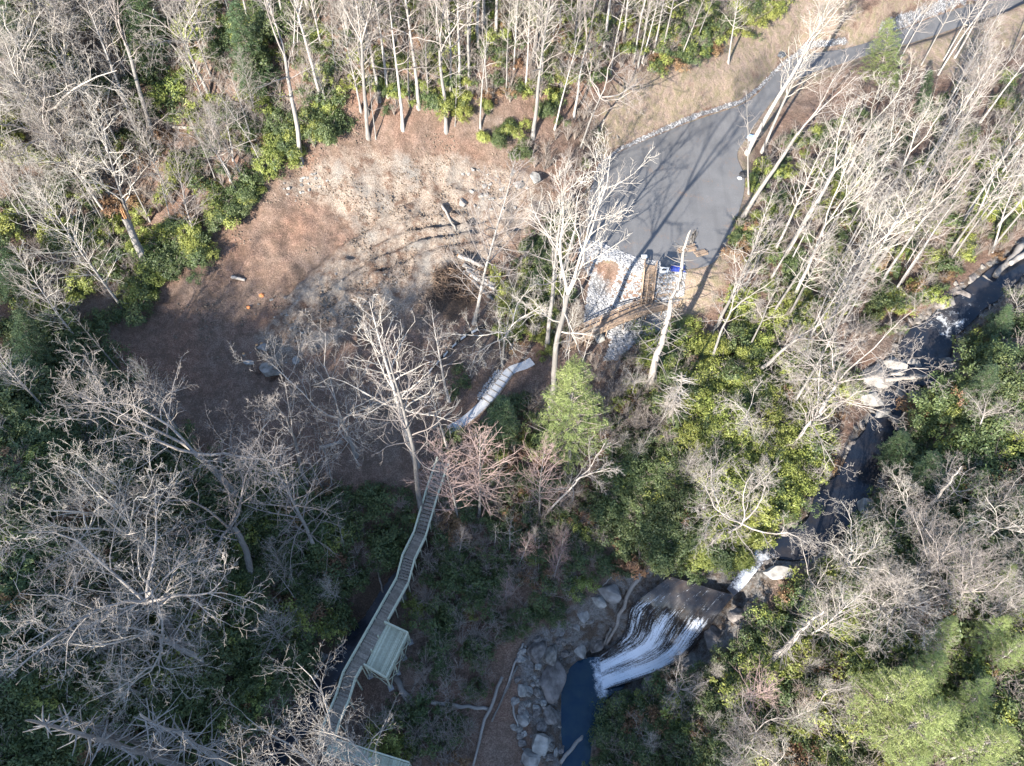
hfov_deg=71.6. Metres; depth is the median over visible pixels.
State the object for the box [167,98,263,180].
oak tree
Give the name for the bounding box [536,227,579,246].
evergreen shrub
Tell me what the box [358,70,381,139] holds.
bare sapling
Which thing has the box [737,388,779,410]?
evergreen shrub
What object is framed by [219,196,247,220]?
evergreen shrub
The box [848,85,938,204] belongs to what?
forked tree
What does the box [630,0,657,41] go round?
bare tree
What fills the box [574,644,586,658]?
boulder
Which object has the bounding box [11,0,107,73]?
oak tree
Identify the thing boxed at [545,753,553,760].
rock
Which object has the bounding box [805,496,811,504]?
rock
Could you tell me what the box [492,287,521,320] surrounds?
evergreen shrub
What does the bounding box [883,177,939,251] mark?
forked tree
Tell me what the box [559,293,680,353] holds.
timber walkway
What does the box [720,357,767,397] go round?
evergreen shrub
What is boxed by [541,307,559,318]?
evergreen shrub
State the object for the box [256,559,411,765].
creek
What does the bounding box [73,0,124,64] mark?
bare tree
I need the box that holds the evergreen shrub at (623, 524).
[611,506,636,533]
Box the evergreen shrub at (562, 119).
[553,114,571,126]
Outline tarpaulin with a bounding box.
[670,265,685,271]
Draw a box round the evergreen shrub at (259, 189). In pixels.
[242,181,267,194]
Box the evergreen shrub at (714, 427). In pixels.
[673,411,727,448]
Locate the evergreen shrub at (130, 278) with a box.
[115,271,168,296]
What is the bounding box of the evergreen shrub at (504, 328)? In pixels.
[491,316,525,336]
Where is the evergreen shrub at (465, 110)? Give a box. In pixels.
[450,99,474,118]
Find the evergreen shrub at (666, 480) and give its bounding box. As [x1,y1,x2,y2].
[655,474,675,494]
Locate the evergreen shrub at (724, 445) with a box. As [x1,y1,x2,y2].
[710,429,738,452]
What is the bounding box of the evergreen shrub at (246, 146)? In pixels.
[240,140,261,154]
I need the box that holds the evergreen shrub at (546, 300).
[541,293,557,307]
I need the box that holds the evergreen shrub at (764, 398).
[743,381,773,414]
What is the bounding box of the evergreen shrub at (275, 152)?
[266,146,283,159]
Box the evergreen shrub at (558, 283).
[529,275,565,309]
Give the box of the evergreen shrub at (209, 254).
[183,237,219,260]
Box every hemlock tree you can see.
[0,0,46,74]
[0,236,35,306]
[9,307,57,374]
[117,0,177,70]
[223,0,281,93]
[482,394,521,444]
[873,429,917,476]
[900,449,948,498]
[911,70,934,113]
[958,362,1001,407]
[980,302,1015,343]
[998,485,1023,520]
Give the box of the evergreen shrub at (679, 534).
[655,510,698,540]
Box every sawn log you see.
[457,254,483,267]
[462,264,485,275]
[462,270,497,282]
[465,268,494,284]
[469,273,496,289]
[472,279,494,301]
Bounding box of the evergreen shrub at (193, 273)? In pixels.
[168,252,205,285]
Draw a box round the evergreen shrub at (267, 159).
[251,144,303,174]
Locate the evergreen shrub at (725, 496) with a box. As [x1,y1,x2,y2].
[695,449,745,521]
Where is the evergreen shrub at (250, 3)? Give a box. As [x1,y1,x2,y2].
[245,0,267,14]
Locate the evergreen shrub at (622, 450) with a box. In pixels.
[612,437,634,456]
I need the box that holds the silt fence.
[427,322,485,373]
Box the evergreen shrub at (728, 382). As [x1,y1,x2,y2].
[721,371,733,392]
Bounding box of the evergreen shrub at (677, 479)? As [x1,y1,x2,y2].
[666,470,685,481]
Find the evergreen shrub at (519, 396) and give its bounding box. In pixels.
[491,389,534,408]
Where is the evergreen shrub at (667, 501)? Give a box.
[660,490,699,524]
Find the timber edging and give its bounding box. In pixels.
[451,374,513,433]
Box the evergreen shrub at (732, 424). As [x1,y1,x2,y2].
[714,399,759,442]
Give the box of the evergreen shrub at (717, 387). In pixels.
[708,381,725,396]
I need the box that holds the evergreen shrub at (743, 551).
[727,517,753,570]
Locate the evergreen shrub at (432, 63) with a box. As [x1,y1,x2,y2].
[423,54,448,70]
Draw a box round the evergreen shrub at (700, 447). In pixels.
[689,434,720,458]
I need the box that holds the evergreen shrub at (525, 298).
[509,289,541,319]
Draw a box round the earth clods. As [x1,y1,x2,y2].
[173,103,576,377]
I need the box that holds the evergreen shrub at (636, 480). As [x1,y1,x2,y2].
[623,464,651,492]
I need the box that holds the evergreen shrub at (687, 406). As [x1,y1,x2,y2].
[679,388,697,414]
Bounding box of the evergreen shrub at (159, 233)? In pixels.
[147,214,177,244]
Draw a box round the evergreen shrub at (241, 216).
[214,199,246,225]
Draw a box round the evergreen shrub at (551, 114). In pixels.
[538,103,558,118]
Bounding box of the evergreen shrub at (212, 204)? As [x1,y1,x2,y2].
[201,177,225,221]
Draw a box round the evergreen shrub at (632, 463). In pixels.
[620,450,645,466]
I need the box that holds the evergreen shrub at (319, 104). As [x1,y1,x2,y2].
[309,84,351,110]
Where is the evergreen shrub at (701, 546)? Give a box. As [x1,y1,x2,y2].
[688,520,715,562]
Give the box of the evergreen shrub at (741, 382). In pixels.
[730,371,788,403]
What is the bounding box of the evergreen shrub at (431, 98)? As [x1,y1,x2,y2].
[423,90,447,111]
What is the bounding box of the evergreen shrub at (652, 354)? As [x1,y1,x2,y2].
[642,347,670,369]
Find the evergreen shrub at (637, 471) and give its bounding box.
[627,461,646,480]
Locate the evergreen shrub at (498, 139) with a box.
[489,127,508,149]
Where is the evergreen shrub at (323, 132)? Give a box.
[314,117,337,144]
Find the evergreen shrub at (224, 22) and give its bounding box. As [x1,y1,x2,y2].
[219,10,251,34]
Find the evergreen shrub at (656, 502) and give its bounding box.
[640,482,671,524]
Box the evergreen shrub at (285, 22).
[260,5,295,35]
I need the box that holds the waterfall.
[599,577,733,689]
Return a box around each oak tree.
[0,0,94,104]
[0,0,95,72]
[0,0,140,166]
[0,6,39,127]
[0,47,44,144]
[0,55,107,191]
[0,72,21,171]
[0,100,114,218]
[0,421,281,702]
[0,438,181,568]
[0,462,21,521]
[0,530,107,681]
[9,0,69,34]
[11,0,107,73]
[13,0,70,36]
[18,555,131,679]
[25,341,295,509]
[34,467,123,568]
[37,521,231,730]
[46,507,238,685]
[49,567,156,713]
[73,634,150,735]
[86,85,193,175]
[95,571,155,659]
[106,400,293,635]
[115,521,185,577]
[119,0,224,93]
[132,535,186,594]
[134,637,374,765]
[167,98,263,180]
[190,77,262,161]
[228,310,409,477]
[260,673,403,765]
[427,262,552,373]
[548,21,654,148]
[620,355,654,393]
[625,706,663,749]
[657,640,721,714]
[658,388,673,425]
[676,429,745,517]
[680,447,820,563]
[689,470,757,545]
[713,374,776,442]
[713,727,768,765]
[719,683,802,765]
[728,714,768,765]
[736,726,797,765]
[752,272,956,418]
[782,339,906,481]
[786,523,865,630]
[799,489,926,599]
[799,675,878,747]
[818,670,860,724]
[819,565,952,657]
[825,548,923,613]
[837,150,944,260]
[852,546,967,663]
[861,490,925,542]
[864,550,947,617]
[869,553,959,654]
[875,459,953,536]
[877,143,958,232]
[887,563,943,619]
[891,493,1017,619]
[895,587,950,651]
[900,499,948,546]
[912,494,999,603]
[920,528,982,579]
[921,450,992,510]
[931,530,1020,608]
[932,519,1023,624]
[951,486,1023,562]
[960,378,1023,427]
[967,540,1023,610]
[969,459,1023,519]
[985,490,1023,561]
[994,561,1023,617]
[1000,413,1023,443]
[1002,278,1023,322]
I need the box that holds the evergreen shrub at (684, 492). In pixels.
[665,481,718,533]
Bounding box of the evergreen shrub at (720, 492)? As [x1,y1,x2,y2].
[713,477,736,501]
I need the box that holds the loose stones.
[477,370,502,400]
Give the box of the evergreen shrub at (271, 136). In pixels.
[263,127,281,142]
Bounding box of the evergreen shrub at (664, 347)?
[641,334,675,355]
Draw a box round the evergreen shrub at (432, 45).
[419,41,447,59]
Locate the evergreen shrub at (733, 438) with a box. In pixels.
[724,435,748,451]
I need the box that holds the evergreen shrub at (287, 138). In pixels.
[273,119,307,143]
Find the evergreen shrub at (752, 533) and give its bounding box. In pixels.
[705,504,777,553]
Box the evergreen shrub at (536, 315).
[497,295,543,322]
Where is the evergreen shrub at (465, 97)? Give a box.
[446,85,473,101]
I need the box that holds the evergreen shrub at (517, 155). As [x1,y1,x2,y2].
[508,149,520,160]
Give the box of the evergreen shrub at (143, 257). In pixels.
[139,247,168,273]
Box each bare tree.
[0,30,65,165]
[0,35,61,149]
[0,139,17,199]
[0,148,23,201]
[0,152,74,237]
[0,175,28,226]
[0,343,45,405]
[0,346,31,395]
[0,517,14,536]
[0,546,15,573]
[1,172,128,308]
[1,238,82,344]
[2,136,55,219]
[8,88,62,167]
[21,106,98,217]
[21,154,79,228]
[29,52,97,169]
[32,84,74,144]
[37,21,99,129]
[40,277,75,311]
[47,0,94,82]
[52,93,111,208]
[52,101,109,194]
[54,76,121,189]
[56,377,106,431]
[62,56,126,178]
[67,88,153,229]
[70,538,122,585]
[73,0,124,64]
[74,54,120,153]
[75,0,136,133]
[77,356,126,401]
[78,0,131,89]
[79,0,119,68]
[83,610,134,658]
[120,109,173,204]
[124,357,184,428]
[142,424,179,462]
[148,0,177,44]
[148,135,219,236]
[151,0,209,111]
[169,0,211,76]
[172,0,213,54]
[215,57,256,133]
[225,427,344,581]
[231,47,262,119]
[239,598,304,666]
[256,536,295,584]
[283,0,307,63]
[284,0,311,57]
[297,0,328,51]
[299,40,333,105]
[311,294,462,468]
[314,0,376,113]
[318,574,348,606]
[328,0,384,116]
[328,0,408,102]
[342,0,400,98]
[342,326,456,514]
[346,0,374,46]
[347,0,385,56]
[358,0,437,131]
[366,0,456,110]
[403,0,445,93]
[404,421,494,519]
[407,302,471,402]
[410,366,459,450]
[421,416,519,519]
[425,0,451,43]
[425,0,476,91]
[428,0,481,90]
[432,146,557,325]
[441,0,450,42]
[445,0,484,93]
[451,523,471,555]
[482,0,486,24]
[497,574,519,602]
[499,0,540,69]
[504,427,570,516]
[505,0,548,91]
[505,286,518,304]
[507,530,541,565]
[513,0,516,42]
[515,152,599,347]
[518,0,568,88]
[519,0,575,139]
[522,0,558,50]
[528,523,539,547]
[532,0,541,62]
[540,540,569,588]
[546,235,558,268]
[553,524,572,549]
[560,0,591,65]
[567,299,585,340]
[602,0,610,51]
[617,0,641,41]
[618,431,630,446]
[628,439,647,460]
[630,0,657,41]
[636,0,644,32]
[640,731,661,754]
[641,0,669,63]
[652,0,671,53]
[655,383,682,422]
[656,0,690,48]
[679,443,705,474]
[681,0,711,57]
[688,461,711,488]
[692,442,737,479]
[703,710,720,733]
[705,661,726,680]
[711,214,778,333]
[715,0,749,64]
[723,709,753,739]
[729,651,786,736]
[745,197,793,286]
[748,175,788,263]
[748,457,770,488]
[759,743,787,765]
[760,1,843,153]
[775,128,839,249]
[782,234,834,320]
[785,695,829,728]
[790,684,813,699]
[790,694,822,718]
[792,187,829,257]
[792,579,881,659]
[794,298,860,400]
[795,228,839,305]
[797,658,821,673]
[809,233,876,338]
[810,99,859,192]
[811,675,832,691]
[814,250,854,324]
[819,237,882,339]
[833,241,883,329]
[842,252,885,323]
[845,197,907,276]
[849,100,897,189]
[852,164,936,293]
[854,165,922,281]
[892,197,960,292]
[900,0,935,59]
[900,159,991,285]
[905,135,958,215]
[905,486,927,513]
[919,88,985,192]
[920,116,970,199]
[920,513,955,543]
[926,50,994,160]
[936,28,990,125]
[943,0,992,60]
[945,141,1023,256]
[946,41,998,121]
[948,57,1005,147]
[949,17,1005,102]
[951,0,1013,91]
[952,107,1010,190]
[954,0,999,58]
[961,0,1001,65]
[963,100,1023,220]
[968,543,1015,578]
[974,119,1023,214]
[978,146,1023,227]
[979,43,1023,122]
[981,580,1023,620]
[989,158,1023,252]
[989,589,1023,621]
[995,195,1023,245]
[997,95,1023,155]
[999,116,1023,174]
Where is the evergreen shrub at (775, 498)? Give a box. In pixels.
[767,486,787,517]
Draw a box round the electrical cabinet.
[640,255,646,262]
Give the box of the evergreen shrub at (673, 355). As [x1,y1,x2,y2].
[658,350,682,388]
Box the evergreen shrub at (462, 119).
[450,110,469,123]
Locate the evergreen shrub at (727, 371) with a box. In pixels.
[708,339,765,384]
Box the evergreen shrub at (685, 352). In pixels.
[674,345,691,360]
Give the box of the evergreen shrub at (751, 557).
[727,546,756,571]
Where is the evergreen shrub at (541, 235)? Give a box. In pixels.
[525,226,552,244]
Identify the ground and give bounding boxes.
[0,0,1023,765]
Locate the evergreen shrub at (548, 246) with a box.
[539,241,563,266]
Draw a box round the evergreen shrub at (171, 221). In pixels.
[161,217,211,248]
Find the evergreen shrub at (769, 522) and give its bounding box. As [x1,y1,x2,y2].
[754,502,783,529]
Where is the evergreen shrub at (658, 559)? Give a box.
[642,522,679,579]
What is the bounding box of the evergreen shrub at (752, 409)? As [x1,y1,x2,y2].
[729,400,785,434]
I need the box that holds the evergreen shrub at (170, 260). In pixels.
[149,251,182,281]
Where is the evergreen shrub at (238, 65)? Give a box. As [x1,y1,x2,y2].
[230,57,270,75]
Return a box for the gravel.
[587,38,842,201]
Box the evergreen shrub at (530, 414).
[502,404,547,438]
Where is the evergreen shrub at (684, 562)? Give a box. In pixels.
[667,543,691,570]
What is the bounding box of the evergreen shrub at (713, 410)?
[702,396,720,419]
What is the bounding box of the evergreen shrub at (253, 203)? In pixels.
[240,196,261,216]
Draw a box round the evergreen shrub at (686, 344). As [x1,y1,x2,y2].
[676,338,696,357]
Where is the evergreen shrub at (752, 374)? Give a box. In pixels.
[732,358,759,385]
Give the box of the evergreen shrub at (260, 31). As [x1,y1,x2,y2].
[247,4,273,42]
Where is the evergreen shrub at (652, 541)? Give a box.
[634,520,669,554]
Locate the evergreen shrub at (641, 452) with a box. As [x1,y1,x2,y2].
[628,442,651,460]
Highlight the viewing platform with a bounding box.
[363,621,413,691]
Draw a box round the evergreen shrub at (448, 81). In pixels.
[440,71,460,87]
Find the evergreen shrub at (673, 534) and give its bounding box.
[646,518,705,544]
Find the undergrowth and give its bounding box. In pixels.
[0,0,1023,765]
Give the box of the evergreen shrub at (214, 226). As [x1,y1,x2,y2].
[202,207,225,232]
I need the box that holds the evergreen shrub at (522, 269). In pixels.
[516,257,531,277]
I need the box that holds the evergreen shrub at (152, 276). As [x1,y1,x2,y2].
[133,257,168,286]
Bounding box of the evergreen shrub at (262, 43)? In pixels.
[248,24,271,51]
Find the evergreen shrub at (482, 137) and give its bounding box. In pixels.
[476,128,490,143]
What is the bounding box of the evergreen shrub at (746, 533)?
[733,521,757,546]
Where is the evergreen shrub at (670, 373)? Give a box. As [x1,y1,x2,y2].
[645,349,688,392]
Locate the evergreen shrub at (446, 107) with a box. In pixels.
[428,78,454,114]
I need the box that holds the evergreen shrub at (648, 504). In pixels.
[626,492,663,533]
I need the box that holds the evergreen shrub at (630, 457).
[625,449,649,497]
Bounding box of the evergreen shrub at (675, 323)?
[660,318,691,347]
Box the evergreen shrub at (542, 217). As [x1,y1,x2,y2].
[541,213,571,230]
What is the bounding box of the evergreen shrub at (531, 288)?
[524,281,534,292]
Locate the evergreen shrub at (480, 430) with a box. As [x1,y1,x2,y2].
[474,421,491,433]
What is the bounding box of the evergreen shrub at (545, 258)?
[533,244,557,267]
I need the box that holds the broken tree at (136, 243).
[119,203,145,259]
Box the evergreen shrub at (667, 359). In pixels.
[656,350,673,391]
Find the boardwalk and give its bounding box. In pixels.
[317,457,449,765]
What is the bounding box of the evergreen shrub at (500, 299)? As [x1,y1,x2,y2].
[493,296,514,316]
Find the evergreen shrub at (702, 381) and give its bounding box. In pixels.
[689,374,709,390]
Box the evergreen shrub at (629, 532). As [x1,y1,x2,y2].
[617,522,635,540]
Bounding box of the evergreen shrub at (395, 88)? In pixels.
[380,84,397,97]
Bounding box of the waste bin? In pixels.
[658,259,669,272]
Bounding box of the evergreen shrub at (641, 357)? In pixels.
[632,336,656,367]
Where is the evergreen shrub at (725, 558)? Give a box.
[706,531,738,575]
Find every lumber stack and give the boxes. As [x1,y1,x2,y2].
[677,243,696,252]
[688,229,697,244]
[694,249,707,256]
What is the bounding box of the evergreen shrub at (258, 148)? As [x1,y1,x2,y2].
[249,138,263,155]
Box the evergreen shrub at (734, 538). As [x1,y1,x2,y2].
[718,521,743,547]
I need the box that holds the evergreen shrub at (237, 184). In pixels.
[223,174,267,201]
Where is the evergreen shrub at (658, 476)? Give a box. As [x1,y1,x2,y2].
[645,469,669,491]
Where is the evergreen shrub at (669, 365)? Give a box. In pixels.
[657,353,679,374]
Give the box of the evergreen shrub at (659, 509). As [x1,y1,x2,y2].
[638,487,669,522]
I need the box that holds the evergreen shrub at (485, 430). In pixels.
[479,417,496,443]
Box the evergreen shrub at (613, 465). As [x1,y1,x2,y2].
[596,456,627,492]
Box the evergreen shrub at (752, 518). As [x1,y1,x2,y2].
[728,483,773,530]
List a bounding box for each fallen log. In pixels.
[170,125,203,129]
[231,275,244,280]
[319,440,342,449]
[373,562,382,592]
[391,673,426,723]
[431,700,488,710]
[441,204,456,230]
[472,676,503,765]
[491,665,517,721]
[504,643,523,690]
[511,702,519,732]
[559,735,582,763]
[602,627,611,646]
[605,568,643,644]
[884,375,931,381]
[992,241,1023,277]
[1008,252,1023,265]
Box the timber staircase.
[639,258,657,304]
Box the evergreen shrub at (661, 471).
[644,447,680,484]
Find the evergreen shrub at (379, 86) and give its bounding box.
[351,71,383,91]
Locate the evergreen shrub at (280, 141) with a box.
[270,135,293,154]
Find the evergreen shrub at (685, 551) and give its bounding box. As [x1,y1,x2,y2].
[672,528,699,559]
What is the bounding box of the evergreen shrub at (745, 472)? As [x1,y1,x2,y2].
[716,455,772,504]
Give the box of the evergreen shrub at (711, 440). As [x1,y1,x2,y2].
[702,436,720,450]
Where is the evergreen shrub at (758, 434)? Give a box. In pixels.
[748,423,772,461]
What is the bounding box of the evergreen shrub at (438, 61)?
[431,57,449,66]
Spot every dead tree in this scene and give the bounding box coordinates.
[23,703,204,765]
[52,705,209,765]
[126,682,251,765]
[631,230,696,391]
[638,372,697,427]
[705,532,722,552]
[762,609,827,676]
[919,466,965,514]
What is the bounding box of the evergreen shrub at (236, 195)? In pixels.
[207,181,264,204]
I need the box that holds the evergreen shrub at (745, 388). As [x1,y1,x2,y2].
[727,385,755,401]
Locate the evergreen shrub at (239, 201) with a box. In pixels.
[238,192,257,204]
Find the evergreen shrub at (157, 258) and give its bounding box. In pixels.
[140,244,175,272]
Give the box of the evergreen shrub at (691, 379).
[671,366,703,388]
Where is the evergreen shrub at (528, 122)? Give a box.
[495,115,531,139]
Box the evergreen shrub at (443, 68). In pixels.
[433,60,446,75]
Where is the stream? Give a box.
[727,249,1023,595]
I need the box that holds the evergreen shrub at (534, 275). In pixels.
[519,256,551,292]
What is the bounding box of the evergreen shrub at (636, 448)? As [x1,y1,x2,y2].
[622,438,651,457]
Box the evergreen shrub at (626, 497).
[617,483,640,507]
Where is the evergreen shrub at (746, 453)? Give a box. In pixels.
[736,432,762,462]
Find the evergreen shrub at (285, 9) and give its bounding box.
[266,0,310,30]
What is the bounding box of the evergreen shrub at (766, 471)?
[745,458,773,488]
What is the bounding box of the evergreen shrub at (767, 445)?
[755,435,777,461]
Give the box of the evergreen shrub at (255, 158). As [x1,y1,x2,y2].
[249,153,265,164]
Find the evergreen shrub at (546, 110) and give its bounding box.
[533,101,553,116]
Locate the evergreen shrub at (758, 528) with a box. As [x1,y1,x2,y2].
[747,517,765,530]
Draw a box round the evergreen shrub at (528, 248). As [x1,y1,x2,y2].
[517,238,537,254]
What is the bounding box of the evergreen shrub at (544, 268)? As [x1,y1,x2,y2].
[532,257,556,277]
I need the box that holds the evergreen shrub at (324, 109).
[300,100,336,117]
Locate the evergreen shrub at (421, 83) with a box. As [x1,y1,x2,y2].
[418,78,432,91]
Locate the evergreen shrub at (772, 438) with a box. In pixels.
[760,419,786,457]
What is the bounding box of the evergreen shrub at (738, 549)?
[730,544,744,555]
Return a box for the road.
[586,0,1023,270]
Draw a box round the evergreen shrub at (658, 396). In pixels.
[647,386,673,406]
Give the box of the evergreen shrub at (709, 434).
[702,411,749,444]
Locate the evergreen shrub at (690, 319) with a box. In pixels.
[666,314,705,341]
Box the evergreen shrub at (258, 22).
[248,5,288,40]
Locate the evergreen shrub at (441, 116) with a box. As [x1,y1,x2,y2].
[434,102,456,121]
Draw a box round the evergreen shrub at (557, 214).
[547,201,577,226]
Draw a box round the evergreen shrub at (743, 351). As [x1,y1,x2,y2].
[735,345,767,383]
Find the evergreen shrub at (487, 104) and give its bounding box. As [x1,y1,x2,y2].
[476,98,494,109]
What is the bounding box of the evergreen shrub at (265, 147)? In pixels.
[259,126,284,156]
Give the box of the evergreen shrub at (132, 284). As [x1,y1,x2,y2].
[124,269,142,294]
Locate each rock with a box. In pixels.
[243,360,253,364]
[257,343,268,350]
[292,356,299,363]
[320,652,325,661]
[510,724,518,730]
[511,697,519,705]
[514,676,520,683]
[515,725,522,732]
[516,733,523,739]
[517,648,525,654]
[518,707,525,714]
[518,739,525,746]
[519,701,524,708]
[524,700,531,707]
[527,686,532,693]
[528,662,533,669]
[533,636,541,641]
[533,687,539,697]
[533,707,541,717]
[534,663,541,669]
[536,721,547,731]
[540,700,546,705]
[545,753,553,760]
[548,743,554,751]
[554,747,558,756]
[556,637,561,645]
[558,745,563,753]
[561,650,570,657]
[573,624,579,630]
[578,620,586,625]
[739,171,746,178]
[755,569,763,576]
[763,558,772,564]
[777,51,785,57]
[779,526,786,531]
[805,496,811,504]
[859,421,865,430]
[878,477,884,483]
[907,317,913,323]
[912,316,921,324]
[955,335,962,341]
[969,274,975,281]
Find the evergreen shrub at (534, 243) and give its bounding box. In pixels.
[521,236,538,255]
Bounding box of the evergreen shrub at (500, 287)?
[492,279,530,301]
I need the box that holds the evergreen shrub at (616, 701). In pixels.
[606,690,632,715]
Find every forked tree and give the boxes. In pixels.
[91,0,159,147]
[242,0,328,167]
[244,374,315,486]
[279,0,327,97]
[304,0,311,22]
[331,0,385,140]
[343,1,349,37]
[411,0,476,134]
[466,0,472,64]
[475,0,479,49]
[493,0,497,44]
[511,120,658,416]
[539,154,639,285]
[544,431,623,512]
[561,0,604,118]
[697,261,783,355]
[740,41,870,218]
[744,0,856,155]
[759,284,870,369]
[784,87,893,258]
[794,119,898,293]
[832,185,938,312]
[842,47,938,185]
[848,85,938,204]
[859,110,901,172]
[870,135,998,273]
[872,89,953,223]
[880,160,973,283]
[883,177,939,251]
[894,0,936,59]
[931,36,1023,175]
[992,163,1023,230]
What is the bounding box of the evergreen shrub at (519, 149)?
[513,143,527,158]
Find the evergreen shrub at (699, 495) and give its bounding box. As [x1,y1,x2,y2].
[677,477,711,507]
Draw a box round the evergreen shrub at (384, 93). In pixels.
[380,76,404,97]
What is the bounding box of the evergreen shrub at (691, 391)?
[672,364,720,404]
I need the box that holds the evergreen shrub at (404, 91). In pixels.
[394,85,407,98]
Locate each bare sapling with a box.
[0,162,39,233]
[51,333,104,398]
[69,157,108,229]
[69,310,120,372]
[91,22,124,104]
[91,49,125,97]
[107,140,150,222]
[110,345,140,386]
[112,425,155,477]
[133,367,181,431]
[150,156,173,214]
[161,606,203,651]
[178,427,237,478]
[183,105,215,181]
[189,112,237,193]
[200,0,213,55]
[200,92,244,176]
[216,89,257,156]
[225,462,262,521]
[264,561,295,600]
[297,446,323,489]
[309,412,337,485]
[322,1,341,84]
[332,515,348,548]
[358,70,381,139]
[394,0,418,106]
[422,6,440,65]
[450,56,464,125]
[472,11,502,129]
[473,14,493,91]
[496,0,531,95]
[498,517,518,551]
[542,261,567,305]
[551,22,584,130]
[559,0,561,29]
[559,249,570,296]
[566,158,584,215]
[581,327,597,360]
[600,0,640,73]
[624,0,657,64]
[632,0,665,67]
[641,427,657,446]
[669,345,683,372]
[696,0,715,40]
[734,89,765,194]
[745,455,781,498]
[748,271,787,346]
[753,404,767,434]
[770,170,833,279]
[771,200,850,318]
[786,135,818,214]
[799,357,835,404]
[825,94,871,183]
[825,136,883,241]
[825,174,899,287]
[844,132,903,251]
[845,161,891,232]
[864,69,929,171]
[904,205,946,266]
[905,56,920,103]
[912,40,1006,180]
[918,64,991,176]
[920,0,969,65]
[937,0,990,75]
[937,121,1001,214]
[944,31,996,115]
[947,148,1023,263]
[987,132,1023,174]
[1006,99,1023,125]
[1008,36,1023,60]
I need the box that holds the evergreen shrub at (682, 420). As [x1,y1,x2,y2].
[677,403,695,424]
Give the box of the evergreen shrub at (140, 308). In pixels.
[121,274,160,326]
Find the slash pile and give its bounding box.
[422,263,492,306]
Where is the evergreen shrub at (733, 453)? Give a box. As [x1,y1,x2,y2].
[712,443,749,466]
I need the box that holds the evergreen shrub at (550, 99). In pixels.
[539,97,559,106]
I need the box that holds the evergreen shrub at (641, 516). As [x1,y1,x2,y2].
[628,509,674,554]
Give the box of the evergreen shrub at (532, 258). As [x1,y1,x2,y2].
[527,241,549,267]
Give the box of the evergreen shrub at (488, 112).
[482,103,493,115]
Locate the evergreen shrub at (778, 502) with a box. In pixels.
[772,484,792,509]
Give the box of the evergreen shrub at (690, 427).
[679,415,707,447]
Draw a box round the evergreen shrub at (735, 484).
[711,469,755,498]
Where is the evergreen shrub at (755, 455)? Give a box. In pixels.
[749,451,765,466]
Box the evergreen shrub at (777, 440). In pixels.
[767,431,793,459]
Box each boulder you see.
[259,362,282,376]
[396,588,406,601]
[459,198,465,207]
[513,181,524,188]
[517,684,527,696]
[517,714,528,726]
[521,748,540,765]
[527,640,546,663]
[530,172,540,183]
[531,733,551,755]
[540,659,566,703]
[542,645,556,665]
[543,705,559,724]
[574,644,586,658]
[577,611,589,622]
[590,639,604,652]
[591,596,606,608]
[594,333,604,342]
[598,584,621,603]
[642,671,663,689]
[674,652,698,669]
[704,624,721,651]
[727,608,744,625]
[763,565,793,579]
[857,498,875,511]
[858,389,883,405]
[859,363,893,388]
[860,509,881,522]
[875,408,892,417]
[882,357,907,376]
[888,415,904,424]
[894,385,907,399]
[902,358,921,366]
[907,389,920,404]
[909,374,927,381]
[937,295,954,309]
[939,357,955,367]
[956,290,971,297]
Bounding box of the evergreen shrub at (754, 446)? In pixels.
[749,437,786,460]
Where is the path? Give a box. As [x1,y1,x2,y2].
[447,358,534,432]
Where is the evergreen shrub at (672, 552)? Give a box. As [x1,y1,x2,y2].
[665,542,686,564]
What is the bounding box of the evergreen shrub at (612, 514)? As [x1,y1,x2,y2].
[606,486,635,519]
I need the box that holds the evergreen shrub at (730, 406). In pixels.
[721,395,746,419]
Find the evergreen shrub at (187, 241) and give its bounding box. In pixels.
[174,217,201,250]
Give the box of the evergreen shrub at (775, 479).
[753,461,788,499]
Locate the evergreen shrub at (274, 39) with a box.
[231,32,284,45]
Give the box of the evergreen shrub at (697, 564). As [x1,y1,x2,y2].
[682,538,714,571]
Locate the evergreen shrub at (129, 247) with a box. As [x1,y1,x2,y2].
[121,229,158,257]
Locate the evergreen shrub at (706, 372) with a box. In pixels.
[687,358,720,404]
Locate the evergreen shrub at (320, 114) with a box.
[298,106,342,126]
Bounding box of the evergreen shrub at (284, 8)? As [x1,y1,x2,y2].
[274,1,290,20]
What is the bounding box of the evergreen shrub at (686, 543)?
[659,520,703,550]
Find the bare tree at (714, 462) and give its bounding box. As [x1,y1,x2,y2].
[692,442,737,479]
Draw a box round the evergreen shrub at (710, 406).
[689,385,730,425]
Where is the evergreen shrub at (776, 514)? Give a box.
[735,482,804,527]
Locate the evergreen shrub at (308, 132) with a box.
[279,109,319,140]
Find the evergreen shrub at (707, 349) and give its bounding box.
[700,333,728,358]
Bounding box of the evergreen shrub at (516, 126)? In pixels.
[503,117,518,136]
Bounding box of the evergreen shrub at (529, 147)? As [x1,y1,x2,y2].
[517,135,533,163]
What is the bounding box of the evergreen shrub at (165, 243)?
[133,234,175,278]
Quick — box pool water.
[561,657,624,765]
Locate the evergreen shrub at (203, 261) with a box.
[169,245,217,270]
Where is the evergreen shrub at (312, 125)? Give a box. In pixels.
[306,118,334,141]
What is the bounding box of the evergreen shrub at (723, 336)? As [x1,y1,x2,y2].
[705,331,734,356]
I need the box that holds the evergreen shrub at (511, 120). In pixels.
[491,116,515,136]
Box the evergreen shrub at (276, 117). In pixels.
[262,106,287,137]
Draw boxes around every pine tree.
[522,353,613,473]
[844,661,936,747]
[851,17,909,99]
[860,693,960,765]
[884,742,937,765]
[887,69,901,98]
[896,650,949,702]
[910,615,961,670]
[931,715,1023,765]
[946,672,996,729]
[964,614,1013,655]
[980,631,1023,672]
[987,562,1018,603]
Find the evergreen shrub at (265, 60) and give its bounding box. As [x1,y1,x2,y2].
[246,47,273,81]
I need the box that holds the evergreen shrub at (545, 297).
[533,288,559,316]

